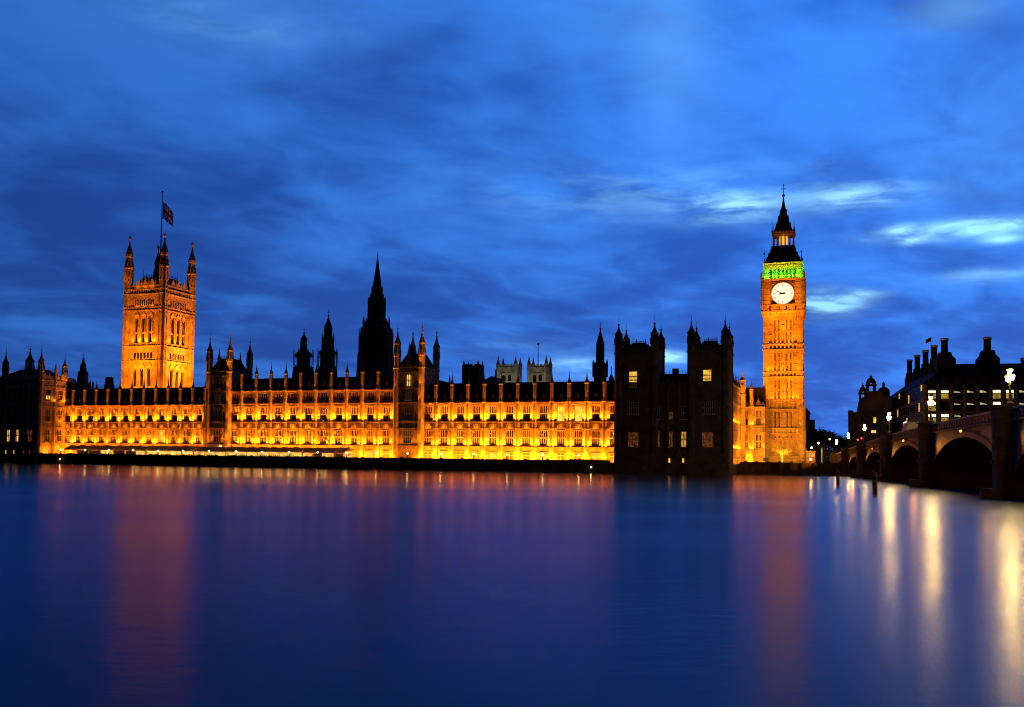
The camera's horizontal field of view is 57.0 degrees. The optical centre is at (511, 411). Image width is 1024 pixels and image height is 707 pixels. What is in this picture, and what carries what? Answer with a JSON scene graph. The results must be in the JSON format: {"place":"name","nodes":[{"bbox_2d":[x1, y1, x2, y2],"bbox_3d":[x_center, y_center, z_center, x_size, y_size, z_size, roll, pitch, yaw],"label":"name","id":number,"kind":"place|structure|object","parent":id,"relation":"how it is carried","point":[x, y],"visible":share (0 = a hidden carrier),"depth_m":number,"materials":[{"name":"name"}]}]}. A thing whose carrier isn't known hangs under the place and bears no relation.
{"place":"outdoors","nodes":[
{"label":"outdoors","id":0,"kind":"place"},
{"bbox_2d":[64,376,205,454],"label":"palace wing","id":1,"kind":"structure","parent":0,"point":[144,416],"depth_m":327.49,"materials":[{"name":"stone"}]},
{"bbox_2d":[104,377,113,388],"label":"chimney block","id":2,"kind":"structure","parent":1,"relation":"on","point":[111,382],"depth_m":389.87,"materials":[{"name":"stone"}]},
{"bbox_2d":[184,408,189,421],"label":"window","id":3,"kind":"structure","parent":1,"relation":"in","point":[187,410],"depth_m":320.77,"materials":[{"name":"glass"}]},
{"bbox_2d":[121,191,196,387],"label":"flag tower","id":4,"kind":"structure","parent":0,"point":[158,331],"depth_m":437.02,"materials":[{"name":"stone"}]},
{"bbox_2d":[135,316,138,342],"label":"window","id":5,"kind":"structure","parent":4,"relation":"in","point":[137,318],"depth_m":437.58,"materials":[{"name":"glass"}]},
{"bbox_2d":[142,315,145,342],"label":"window","id":6,"kind":"structure","parent":4,"relation":"in","point":[144,317],"depth_m":436.30,"materials":[{"name":"glass"}]},
{"bbox_2d":[149,315,152,341],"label":"window","id":7,"kind":"structure","parent":4,"relation":"in","point":[151,317],"depth_m":434.97,"materials":[{"name":"glass"}]},
{"bbox_2d":[162,202,172,226],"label":"flag","id":8,"kind":"object","parent":4,"relation":"attached to","point":[167,215],"visible":1,"depth_m":448.15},
{"bbox_2d":[317,310,337,376],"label":"vent turret","id":9,"kind":"object","parent":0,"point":[327,353],"visible":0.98,"depth_m":347.82,"materials":[{"name":"stone"}]},
{"bbox_2d":[356,255,393,376],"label":"spire tower","id":10,"kind":"structure","parent":0,"point":[375,341],"depth_m":361.61,"materials":[{"name":"stone"}]},
{"bbox_2d":[462,361,483,382],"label":"church tower","id":11,"kind":"structure","parent":0,"point":[476,373],"depth_m":415.01,"materials":[{"name":"stone"}]},
{"bbox_2d":[496,356,521,382],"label":"abbey tower","id":12,"kind":"structure","parent":0,"point":[510,372],"depth_m":547.70,"materials":[{"name":"stone"}]},
{"bbox_2d":[0,463,1023,706],"bbox_3d":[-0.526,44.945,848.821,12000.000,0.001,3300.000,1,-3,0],"label":"river water","id":13,"kind":"structure","parent":0,"point":[161,586],"depth_m":29.77,"materials":[{"name":"liquid"}]},
{"bbox_2d":[872,470,877,494],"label":"mooring post","id":14,"kind":"object","parent":13,"relation":"in","point":[874,484],"visible":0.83,"depth_m":118.39,"materials":[{"name":"wood"}]},
{"bbox_2d":[825,405,1023,499],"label":"road bridge","id":15,"kind":"structure","parent":13,"relation":"in","point":[983,453],"depth_m":148.40,"materials":[{"name":"stone"}]},
{"bbox_2d":[902,422,918,430],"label":"ambulance van","id":16,"kind":"object","parent":15,"relation":"on","point":[908,425],"visible":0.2,"depth_m":177.91,"materials":[{"name":"white paint"}]},
{"bbox_2d":[927,394,933,421],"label":"bridge lamp","id":17,"kind":"object","parent":15,"relation":"on","point":[930,401],"visible":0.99,"depth_m":153.00,"materials":[{"name":"glass"}]},
{"bbox_2d":[1004,365,1015,404],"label":"bridge lamp","id":18,"kind":"object","parent":15,"relation":"on","point":[1010,378],"visible":0.99,"depth_m":109.06,"materials":[{"name":"glass"}]},
{"bbox_2d":[0,0,1023,448],"label":"sky","id":19,"kind":"structure","parent":0,"point":[519,175],"materials":[{"name":"blue"}]},
{"bbox_2d":[527,355,551,381],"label":"abbey tower","id":20,"kind":"structure","parent":0,"point":[541,373],"depth_m":541.92,"materials":[{"name":"stone"}]},
{"bbox_2d":[604,462,738,474],"bbox_3d":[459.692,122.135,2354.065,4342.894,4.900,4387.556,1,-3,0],"label":"ground","id":21,"kind":"structure","parent":0,"point":[608,467],"depth_m":261.05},
{"bbox_2d":[0,344,74,460],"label":"palace pavilion","id":22,"kind":"structure","parent":21,"relation":"on","point":[33,401],"depth_m":330.09,"materials":[{"name":"stone"}]},
{"bbox_2d":[74,354,93,388],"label":"vent turret","id":23,"kind":"object","parent":21,"relation":"on","point":[82,375],"visible":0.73,"depth_m":394.18,"materials":[{"name":"stone"}]},
{"bbox_2d":[64,445,125,453],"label":"marquee","id":24,"kind":"object","parent":21,"relation":"on","point":[92,449],"visible":0.65,"depth_m":324.95,"materials":[{"name":"grey fabric"}]},
{"bbox_2d":[113,445,157,454],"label":"marquee","id":25,"kind":"object","parent":21,"relation":"on","point":[139,450],"visible":0.63,"depth_m":319.07,"materials":[{"name":"grey fabric"}]},
{"bbox_2d":[146,445,203,454],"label":"marquee","id":26,"kind":"object","parent":21,"relation":"on","point":[173,450],"visible":0.69,"depth_m":313.98,"materials":[{"name":"fabric"}]},
{"bbox_2d":[204,336,252,446],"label":"palace tower","id":27,"kind":"structure","parent":21,"relation":"on","point":[222,376],"depth_m":315.89,"materials":[{"name":"stone"}]},
{"bbox_2d":[213,430,220,441],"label":"window","id":28,"kind":"structure","parent":27,"relation":"in","point":[216,433],"depth_m":315.10,"materials":[{"name":"glass"}]},
{"bbox_2d":[213,408,220,421],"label":"window","id":29,"kind":"structure","parent":27,"relation":"in","point":[217,411],"depth_m":315.33,"materials":[{"name":"glass"}]},
{"bbox_2d":[194,446,310,456],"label":"marquee","id":30,"kind":"object","parent":21,"relation":"on","point":[242,451],"visible":0.77,"depth_m":304.19,"materials":[{"name":"grey fabric"}]},
{"bbox_2d":[0,452,604,472],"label":"river wall","id":31,"kind":"structure","parent":21,"relation":"on","point":[514,465],"depth_m":288.44,"materials":[{"name":"stone"}]},
{"bbox_2d":[292,329,313,377],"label":"vent turret","id":32,"kind":"object","parent":21,"relation":"on","point":[303,355],"visible":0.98,"depth_m":348.51,"materials":[{"name":"stone"}]},
{"bbox_2d":[231,360,393,457],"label":"palace wing","id":33,"kind":"structure","parent":21,"relation":"on","point":[355,414],"depth_m":304.60,"materials":[{"name":"stone"}]},
{"bbox_2d":[232,408,237,421],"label":"window","id":34,"kind":"structure","parent":33,"relation":"in","point":[234,410],"depth_m":314.72,"materials":[{"name":"glass"}]},
{"bbox_2d":[246,408,251,421],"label":"window","id":35,"kind":"structure","parent":33,"relation":"in","point":[249,410],"depth_m":312.88,"materials":[{"name":"glass"}]},
{"bbox_2d":[259,430,265,443],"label":"window","id":36,"kind":"structure","parent":33,"relation":"in","point":[263,432],"depth_m":310.67,"materials":[{"name":"glass"}]},
{"bbox_2d":[260,408,266,421],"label":"window","id":37,"kind":"structure","parent":33,"relation":"in","point":[263,410],"depth_m":311.12,"materials":[{"name":"glass"}]},
{"bbox_2d":[274,430,280,443],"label":"window","id":38,"kind":"structure","parent":33,"relation":"in","point":[277,432],"depth_m":308.85,"materials":[{"name":"glass"}]},
{"bbox_2d":[289,430,295,443],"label":"window","id":39,"kind":"structure","parent":33,"relation":"in","point":[292,432],"depth_m":307.12,"materials":[{"name":"glass"}]},
{"bbox_2d":[290,407,295,421],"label":"window","id":40,"kind":"structure","parent":33,"relation":"in","point":[293,409],"depth_m":307.50,"materials":[{"name":"glass"}]},
{"bbox_2d":[304,430,310,443],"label":"window","id":41,"kind":"structure","parent":33,"relation":"in","point":[307,432],"depth_m":305.26,"materials":[{"name":"glass"}]},
{"bbox_2d":[305,407,311,421],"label":"window","id":42,"kind":"structure","parent":33,"relation":"in","point":[308,409],"depth_m":305.70,"materials":[{"name":"glass"}]},
{"bbox_2d":[319,430,325,443],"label":"window","id":43,"kind":"structure","parent":33,"relation":"in","point":[322,432],"depth_m":303.55,"materials":[{"name":"glass"}]},
{"bbox_2d":[320,407,326,421],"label":"window","id":44,"kind":"structure","parent":33,"relation":"in","point":[323,409],"depth_m":303.92,"materials":[{"name":"glass"}]},
{"bbox_2d":[335,407,341,421],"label":"window","id":45,"kind":"structure","parent":33,"relation":"in","point":[338,409],"depth_m":302.07,"materials":[{"name":"glass"}]},
{"bbox_2d":[336,430,341,443],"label":"window","id":46,"kind":"structure","parent":33,"relation":"in","point":[338,432],"depth_m":301.77,"materials":[{"name":"glass"}]},
{"bbox_2d":[351,430,357,443],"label":"window","id":47,"kind":"structure","parent":33,"relation":"in","point":[353,432],"depth_m":299.94,"materials":[{"name":"glass"}]},
{"bbox_2d":[351,407,357,421],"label":"window","id":48,"kind":"structure","parent":33,"relation":"in","point":[354,409],"depth_m":300.30,"materials":[{"name":"glass"}]},
{"bbox_2d":[367,430,372,443],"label":"window","id":49,"kind":"structure","parent":33,"relation":"in","point":[369,432],"depth_m":298.11,"materials":[{"name":"glass"}]},
{"bbox_2d":[367,407,373,421],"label":"window","id":50,"kind":"structure","parent":33,"relation":"in","point":[370,418],"depth_m":298.48,"materials":[{"name":"glass"}]},
{"bbox_2d":[382,430,388,444],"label":"window","id":51,"kind":"structure","parent":33,"relation":"in","point":[385,432],"depth_m":296.30,"materials":[{"name":"glass"}]},
{"bbox_2d":[383,407,389,421],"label":"window","id":52,"kind":"structure","parent":33,"relation":"in","point":[386,416],"depth_m":296.66,"materials":[{"name":"glass"}]},
{"bbox_2d":[302,447,344,456],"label":"marquee","id":53,"kind":"object","parent":21,"relation":"on","point":[328,452],"visible":0.69,"depth_m":295.57,"materials":[{"name":"grey fabric"}]},
{"bbox_2d":[335,447,353,456],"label":"marquee","id":54,"kind":"object","parent":21,"relation":"on","point":[343,450],"visible":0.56,"depth_m":293.71,"materials":[{"name":"fabric"}]},
{"bbox_2d":[392,321,439,457],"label":"palace tower","id":55,"kind":"structure","parent":21,"relation":"on","point":[414,374],"depth_m":293.32,"materials":[{"name":"stone"}]},
{"bbox_2d":[403,430,411,443],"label":"window","id":56,"kind":"structure","parent":55,"relation":"in","point":[407,433],"depth_m":292.42,"materials":[{"name":"glass"}]},
{"bbox_2d":[404,407,411,420],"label":"window","id":57,"kind":"structure","parent":55,"relation":"in","point":[407,410],"depth_m":292.92,"materials":[{"name":"glass"}]},
{"bbox_2d":[424,369,613,461],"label":"palace wing","id":58,"kind":"structure","parent":21,"relation":"on","point":[535,420],"depth_m":282.25,"materials":[{"name":"stone"}]},
{"bbox_2d":[424,431,430,444],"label":"window","id":59,"kind":"structure","parent":58,"relation":"in","point":[427,433],"depth_m":291.63,"materials":[{"name":"glass"}]},
{"bbox_2d":[424,407,431,421],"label":"window","id":60,"kind":"structure","parent":58,"relation":"in","point":[428,410],"depth_m":291.99,"materials":[{"name":"glass"}]},
{"bbox_2d":[440,431,446,444],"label":"window","id":61,"kind":"structure","parent":58,"relation":"in","point":[443,433],"depth_m":290.00,"materials":[{"name":"glass"}]},
{"bbox_2d":[440,406,447,421],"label":"window","id":62,"kind":"structure","parent":58,"relation":"in","point":[444,409],"depth_m":290.28,"materials":[{"name":"glass"}]},
{"bbox_2d":[456,431,463,444],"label":"window","id":63,"kind":"structure","parent":58,"relation":"in","point":[459,433],"depth_m":288.24,"materials":[{"name":"glass"}]},
{"bbox_2d":[456,406,463,421],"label":"window","id":64,"kind":"structure","parent":58,"relation":"in","point":[460,409],"depth_m":288.59,"materials":[{"name":"glass"}]},
{"bbox_2d":[472,406,479,421],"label":"window","id":65,"kind":"structure","parent":58,"relation":"in","point":[476,409],"depth_m":286.97,"materials":[{"name":"glass"}]},
{"bbox_2d":[473,431,479,444],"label":"window","id":66,"kind":"structure","parent":58,"relation":"in","point":[476,434],"depth_m":286.48,"materials":[{"name":"glass"}]},
{"bbox_2d":[489,431,495,444],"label":"window","id":67,"kind":"structure","parent":58,"relation":"in","point":[492,434],"depth_m":284.95,"materials":[{"name":"glass"}]},
{"bbox_2d":[489,406,496,421],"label":"window","id":68,"kind":"structure","parent":58,"relation":"in","point":[493,409],"depth_m":285.16,"materials":[{"name":"glass"}]},
{"bbox_2d":[505,406,512,421],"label":"window","id":69,"kind":"structure","parent":58,"relation":"in","point":[509,409],"depth_m":283.56,"materials":[{"name":"glass"}]},
{"bbox_2d":[506,431,512,445],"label":"window","id":70,"kind":"structure","parent":58,"relation":"in","point":[509,434],"depth_m":283.07,"materials":[{"name":"glass"}]},
{"bbox_2d":[522,431,529,445],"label":"window","id":71,"kind":"structure","parent":58,"relation":"in","point":[526,434],"depth_m":281.35,"materials":[{"name":"glass"}]},
{"bbox_2d":[522,406,529,421],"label":"window","id":72,"kind":"structure","parent":58,"relation":"in","point":[526,409],"depth_m":281.76,"materials":[{"name":"glass"}]},
{"bbox_2d":[539,431,546,445],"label":"window","id":73,"kind":"structure","parent":58,"relation":"in","point":[543,434],"depth_m":279.64,"materials":[{"name":"glass"}]},
{"bbox_2d":[539,406,546,421],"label":"window","id":74,"kind":"structure","parent":58,"relation":"in","point":[543,409],"depth_m":280.05,"materials":[{"name":"glass"}]},
{"bbox_2d":[556,431,563,445],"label":"window","id":75,"kind":"structure","parent":58,"relation":"in","point":[560,434],"depth_m":278.01,"materials":[{"name":"glass"}]},
{"bbox_2d":[557,406,564,420],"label":"window","id":76,"kind":"structure","parent":58,"relation":"in","point":[560,409],"depth_m":278.41,"materials":[{"name":"glass"}]},
{"bbox_2d":[574,431,581,445],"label":"window","id":77,"kind":"structure","parent":58,"relation":"in","point":[578,434],"depth_m":276.25,"materials":[{"name":"glass"}]},
{"bbox_2d":[575,406,581,420],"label":"window","id":78,"kind":"structure","parent":58,"relation":"in","point":[578,409],"depth_m":276.65,"materials":[{"name":"glass"}]},
{"bbox_2d":[591,431,599,445],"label":"window","id":79,"kind":"structure","parent":58,"relation":"in","point":[595,434],"depth_m":274.60,"materials":[{"name":"glass"}]},
{"bbox_2d":[592,405,599,420],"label":"window","id":80,"kind":"structure","parent":58,"relation":"in","point":[595,408],"depth_m":274.97,"materials":[{"name":"glass"}]},
{"bbox_2d":[592,322,607,380],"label":"vent turret","id":81,"kind":"object","parent":21,"relation":"on","point":[599,367],"visible":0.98,"depth_m":302.66,"materials":[{"name":"stone"}]},
{"bbox_2d":[614,315,733,474],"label":"palace pavilion","id":82,"kind":"structure","parent":21,"relation":"on","point":[675,422],"depth_m":256.42,"materials":[{"name":"stone"}]},
{"bbox_2d":[628,371,636,382],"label":"window","id":83,"kind":"structure","parent":82,"relation":"in","point":[632,374],"depth_m":259.83,"materials":[{"name":"glass"}]},
{"bbox_2d":[628,432,637,446],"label":"window","id":84,"kind":"structure","parent":82,"relation":"in","point":[632,436],"depth_m":259.00,"materials":[{"name":"glass"}]},
{"bbox_2d":[628,402,638,413],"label":"window","id":85,"kind":"structure","parent":82,"relation":"in","point":[633,407],"depth_m":259.38,"materials":[{"name":"glass"}]},
{"bbox_2d":[681,432,686,447],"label":"window","id":86,"kind":"structure","parent":82,"relation":"in","point":[683,434],"depth_m":254.99,"materials":[{"name":"glass"}]},
{"bbox_2d":[703,369,710,381],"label":"window","id":87,"kind":"structure","parent":82,"relation":"in","point":[706,373],"depth_m":253.38,"materials":[{"name":"glass"}]},
{"bbox_2d":[702,432,713,447],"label":"window","id":88,"kind":"structure","parent":82,"relation":"in","point":[707,437],"depth_m":252.45,"materials":[{"name":"glass"}]},
{"bbox_2d":[702,402,713,414],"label":"window","id":89,"kind":"structure","parent":82,"relation":"in","point":[708,407],"depth_m":252.76,"materials":[{"name":"glass"}]},
{"bbox_2d":[733,374,740,463],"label":"palace wing","id":90,"kind":"structure","parent":21,"relation":"on","point":[736,426],"depth_m":280.44,"materials":[{"name":"stone"}]},
{"bbox_2d":[739,370,745,461],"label":"stair turret","id":91,"kind":"object","parent":21,"relation":"on","point":[742,380],"visible":0.96,"depth_m":290.25,"materials":[{"name":"stone"}]},
{"bbox_2d":[746,376,765,461],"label":"palace wing","id":92,"kind":"structure","parent":21,"relation":"on","point":[755,423],"depth_m":292.87,"materials":[{"name":"stone"}]},
{"bbox_2d":[755,434,760,448],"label":"window","id":93,"kind":"structure","parent":92,"relation":"in","point":[758,436],"depth_m":292.70,"materials":[{"name":"glass"}]},
{"bbox_2d":[755,411,760,425],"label":"window","id":94,"kind":"structure","parent":92,"relation":"in","point":[758,413],"depth_m":293.06,"materials":[{"name":"glass"}]},
{"bbox_2d":[772,444,791,461],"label":"tree","id":95,"kind":"object","parent":21,"relation":"on","point":[780,449],"visible":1,"depth_m":278.78,"materials":[{"name":"yellow plant"}]},
{"bbox_2d":[760,184,806,462],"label":"clock tower","id":96,"kind":"structure","parent":21,"relation":"on","point":[783,300],"depth_m":295.57,"materials":[{"name":"stone"}]},
{"bbox_2d":[739,461,841,475],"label":"river wall","id":97,"kind":"structure","parent":21,"relation":"on","point":[786,468],"depth_m":267.99,"materials":[{"name":"stone"}]},
{"bbox_2d":[805,451,815,462],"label":"kiosk","id":98,"kind":"object","parent":21,"relation":"on","point":[810,454],"visible":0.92,"depth_m":289.69,"materials":[{"name":"stone"}]},
{"bbox_2d":[813,446,835,462],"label":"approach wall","id":99,"kind":"structure","parent":21,"relation":"on","point":[828,451],"depth_m":334.73,"materials":[{"name":"stone"}]},
{"bbox_2d":[817,432,834,448],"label":"street tree","id":100,"kind":"object","parent":21,"relation":"on","point":[821,438],"visible":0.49,"depth_m":451.79,"materials":[{"name":"black plant"}]},
{"bbox_2d":[817,427,836,448],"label":"street tree","id":101,"kind":"object","parent":21,"relation":"on","point":[824,431],"visible":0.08,"depth_m":466.96,"materials":[{"name":"black plant"}]},
{"bbox_2d":[824,435,847,449],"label":"street tree","id":102,"kind":"object","parent":21,"relation":"on","point":[841,441],"visible":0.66,"depth_m":422.83,"materials":[{"name":"black plant"}]},
{"bbox_2d":[848,375,892,445],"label":"domed building","id":103,"kind":"structure","parent":21,"relation":"on","point":[874,407],"depth_m":344.60,"materials":[{"name":"stone"}]},
{"bbox_2d":[806,408,816,450],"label":"stone building","id":104,"kind":"structure","parent":0,"point":[811,435],"depth_m":430.81,"materials":[{"name":"black stone"}]},
{"bbox_2d":[817,443,825,462],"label":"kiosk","id":105,"kind":"object","parent":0,"point":[821,452],"visible":0.8,"depth_m":314.85,"materials":[{"name":"black brick"}]},
{"bbox_2d":[892,337,1023,432],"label":"office building","id":106,"kind":"structure","parent":0,"point":[950,385],"depth_m":293.05,"materials":[{"name":"stone"}]},
{"bbox_2d":[940,402,948,410],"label":"window","id":107,"kind":"structure","parent":106,"relation":"in","point":[944,406],"depth_m":291.63,"materials":[{"name":"black glass"}]},
{"bbox_2d":[953,402,961,410],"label":"window","id":108,"kind":"structure","parent":106,"relation":"in","point":[957,406],"depth_m":290.78,"materials":[{"name":"black glass"}]},
{"bbox_2d":[966,390,974,398],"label":"window","id":109,"kind":"structure","parent":106,"relation":"in","point":[970,394],"depth_m":290.07,"materials":[{"name":"black glass"}]},
{"bbox_2d":[966,402,974,410],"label":"window","id":110,"kind":"structure","parent":106,"relation":"in","point":[970,406],"depth_m":289.93,"materials":[{"name":"black glass"}]},
{"bbox_2d":[979,390,987,398],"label":"window","id":111,"kind":"structure","parent":106,"relation":"in","point":[983,394],"depth_m":289.22,"materials":[{"name":"black glass"}]},
{"bbox_2d":[979,402,987,410],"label":"window","id":112,"kind":"structure","parent":106,"relation":"in","point":[983,406],"depth_m":289.08,"materials":[{"name":"black glass"}]},
{"bbox_2d":[992,390,1000,398],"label":"window","id":113,"kind":"structure","parent":106,"relation":"in","point":[996,394],"depth_m":288.38,"materials":[{"name":"beige glass"}]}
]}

